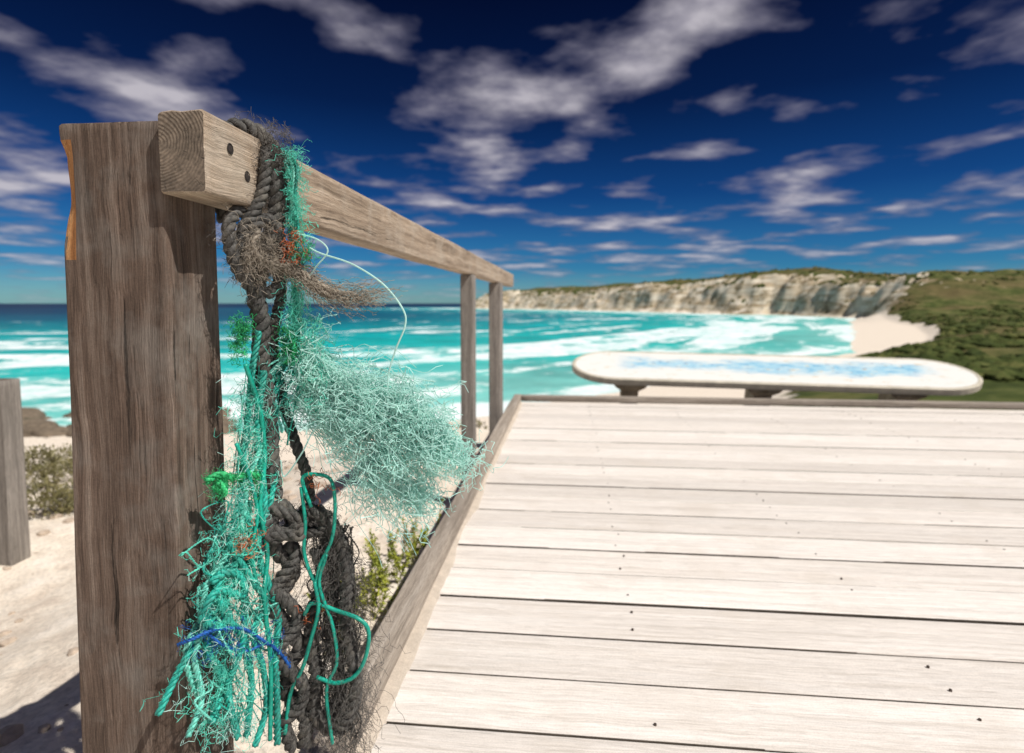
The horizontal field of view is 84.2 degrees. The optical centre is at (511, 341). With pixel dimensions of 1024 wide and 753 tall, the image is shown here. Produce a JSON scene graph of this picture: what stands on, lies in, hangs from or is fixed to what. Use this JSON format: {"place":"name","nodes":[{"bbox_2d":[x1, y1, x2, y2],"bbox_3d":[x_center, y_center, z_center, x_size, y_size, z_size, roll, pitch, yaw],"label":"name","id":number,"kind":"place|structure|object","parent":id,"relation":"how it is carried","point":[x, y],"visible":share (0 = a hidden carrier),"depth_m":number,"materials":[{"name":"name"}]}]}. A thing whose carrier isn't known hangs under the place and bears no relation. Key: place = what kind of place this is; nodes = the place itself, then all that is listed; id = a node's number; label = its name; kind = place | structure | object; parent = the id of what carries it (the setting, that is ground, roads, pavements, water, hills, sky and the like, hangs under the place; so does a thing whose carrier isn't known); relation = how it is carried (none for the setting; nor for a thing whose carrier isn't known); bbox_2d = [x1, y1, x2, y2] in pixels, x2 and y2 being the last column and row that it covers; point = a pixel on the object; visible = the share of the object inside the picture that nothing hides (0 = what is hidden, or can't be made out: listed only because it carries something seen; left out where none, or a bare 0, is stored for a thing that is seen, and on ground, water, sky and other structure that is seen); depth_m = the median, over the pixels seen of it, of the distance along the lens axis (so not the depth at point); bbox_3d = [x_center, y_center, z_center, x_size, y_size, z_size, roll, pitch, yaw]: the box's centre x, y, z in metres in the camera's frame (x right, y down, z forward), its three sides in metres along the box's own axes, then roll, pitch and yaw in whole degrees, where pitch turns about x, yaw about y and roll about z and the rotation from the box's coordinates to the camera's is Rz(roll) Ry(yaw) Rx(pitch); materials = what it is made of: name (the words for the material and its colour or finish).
{"place":"outdoors","nodes":[
{"label":"outdoors","id":0,"kind":"place"},
{"bbox_2d":[0,303,856,432],"bbox_3d":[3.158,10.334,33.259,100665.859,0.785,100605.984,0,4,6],"label":"sea","id":1,"kind":"structure","parent":0,"point":[543,350],"depth_m":185.84,"materials":[{"name":"liquid"}]},
{"bbox_2d":[0,267,1023,752],"bbox_3d":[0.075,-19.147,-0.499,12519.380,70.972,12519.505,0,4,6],"label":"ground","id":2,"kind":"structure","parent":0,"point":[38,677],"depth_m":44.74,"materials":[{"name":"beige sand"}]},
{"bbox_2d":[0,378,30,565],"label":"wooden post","id":3,"kind":"object","parent":2,"relation":"on","point":[15,548],"visible":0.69,"depth_m":2.73,"materials":[{"name":"grey wood"}]},
{"bbox_2d":[24,444,72,487],"bbox_3d":[-3.180,0.875,3.949,0.549,0.332,0.465,0,4,6],"label":"coastal shrub","id":4,"kind":"object","parent":2,"relation":"on","point":[40,469],"visible":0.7,"depth_m":3.91,"materials":[{"name":"green plant"}]},
{"bbox_2d":[26,480,73,519],"bbox_3d":[-2.742,0.958,3.450,0.347,0.262,0.368,0,4,6],"label":"coastal shrub","id":5,"kind":"object","parent":2,"relation":"on","point":[67,507],"visible":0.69,"depth_m":3.39,"materials":[{"name":"green plant"}]},
{"bbox_2d":[33,443,72,481],"bbox_3d":[-3.439,0.945,4.492,0.659,0.396,0.720,0,4,6],"label":"coastal shrub","id":6,"kind":"object","parent":2,"relation":"on","point":[68,471],"visible":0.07,"depth_m":4.40,"materials":[{"name":"grey plant"}]},
{"bbox_2d":[22,407,237,437],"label":"shore rocks","id":7,"kind":"object","parent":2,"relation":"on","point":[36,423],"visible":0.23,"depth_m":56.01,"materials":[{"name":"beige stone"}]},
{"bbox_2d":[0,445,422,746],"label":"limestone pebbles","id":8,"kind":"object","parent":2,"relation":"on","point":[10,733],"visible":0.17,"depth_m":1.95,"materials":[{"name":"stone"}]},
{"bbox_2d":[59,109,512,752],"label":"wooden railing","id":9,"kind":"object","parent":2,"relation":"on","point":[147,197],"visible":0.92,"depth_m":0.74,"materials":[{"name":"brown wood"}]},
{"bbox_2d":[140,111,508,752],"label":"tangled fishing rope","id":10,"kind":"object","parent":9,"relation":"hanging from","point":[362,409],"visible":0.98,"depth_m":0.81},
{"bbox_2d":[306,573,389,650],"bbox_3d":[-0.486,0.744,1.627,0.212,0.227,0.297,1,4,15],"label":"coastal succulent","id":11,"kind":"object","parent":2,"relation":"on","point":[378,593],"visible":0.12,"depth_m":1.69,"materials":[{"name":"green plant"}]},
{"bbox_2d":[341,528,410,617],"bbox_3d":[-0.433,0.726,1.811,0.268,0.236,0.248,0,4,6],"label":"coastal succulent","id":12,"kind":"object","parent":2,"relation":"on","point":[377,563],"visible":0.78,"depth_m":1.83,"materials":[{"name":"green plant"}]},
{"bbox_2d":[389,496,444,569],"bbox_3d":[-0.346,0.725,2.121,0.141,0.189,0.394,0,4,6],"label":"coastal succulent","id":13,"kind":"object","parent":2,"relation":"on","point":[416,542],"visible":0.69,"depth_m":2.07,"materials":[{"name":"green plant"}]},
{"bbox_2d":[442,419,487,428],"bbox_3d":[-0.486,0.821,4.884,0.609,0.240,0.554,-1,4,-10],"label":"coastal shrub","id":14,"kind":"object","parent":2,"relation":"on","point":[479,425],"visible":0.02,"depth_m":5.02,"materials":[{"name":"grey plant"}]},
{"bbox_2d":[306,394,1023,752],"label":"wooden deck","id":15,"kind":"structure","parent":2,"relation":"on","point":[626,574],"depth_m":1.55,"materials":[{"name":"beige wood"}]},
{"bbox_2d":[572,351,982,407],"bbox_3d":[2.148,0.514,4.891,3.250,0.620,0.580,1,23,8],"label":"oval information sign","id":16,"kind":"object","parent":2,"relation":"on","point":[629,373],"visible":0.94,"depth_m":4.70,"materials":[{"name":"paint"}]},
{"bbox_2d":[610,266,1023,381],"bbox_3d":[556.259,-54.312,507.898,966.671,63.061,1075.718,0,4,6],"label":"hillside scrub","id":17,"kind":"object","parent":2,"relation":"on","point":[1001,368],"visible":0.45,"depth_m":101.41,"materials":[{"name":"green plant"}]},
{"bbox_2d":[0,0,1023,302],"label":"sky","id":18,"kind":"structure","parent":0,"point":[555,143],"materials":[{"name":"blue"}]}
]}

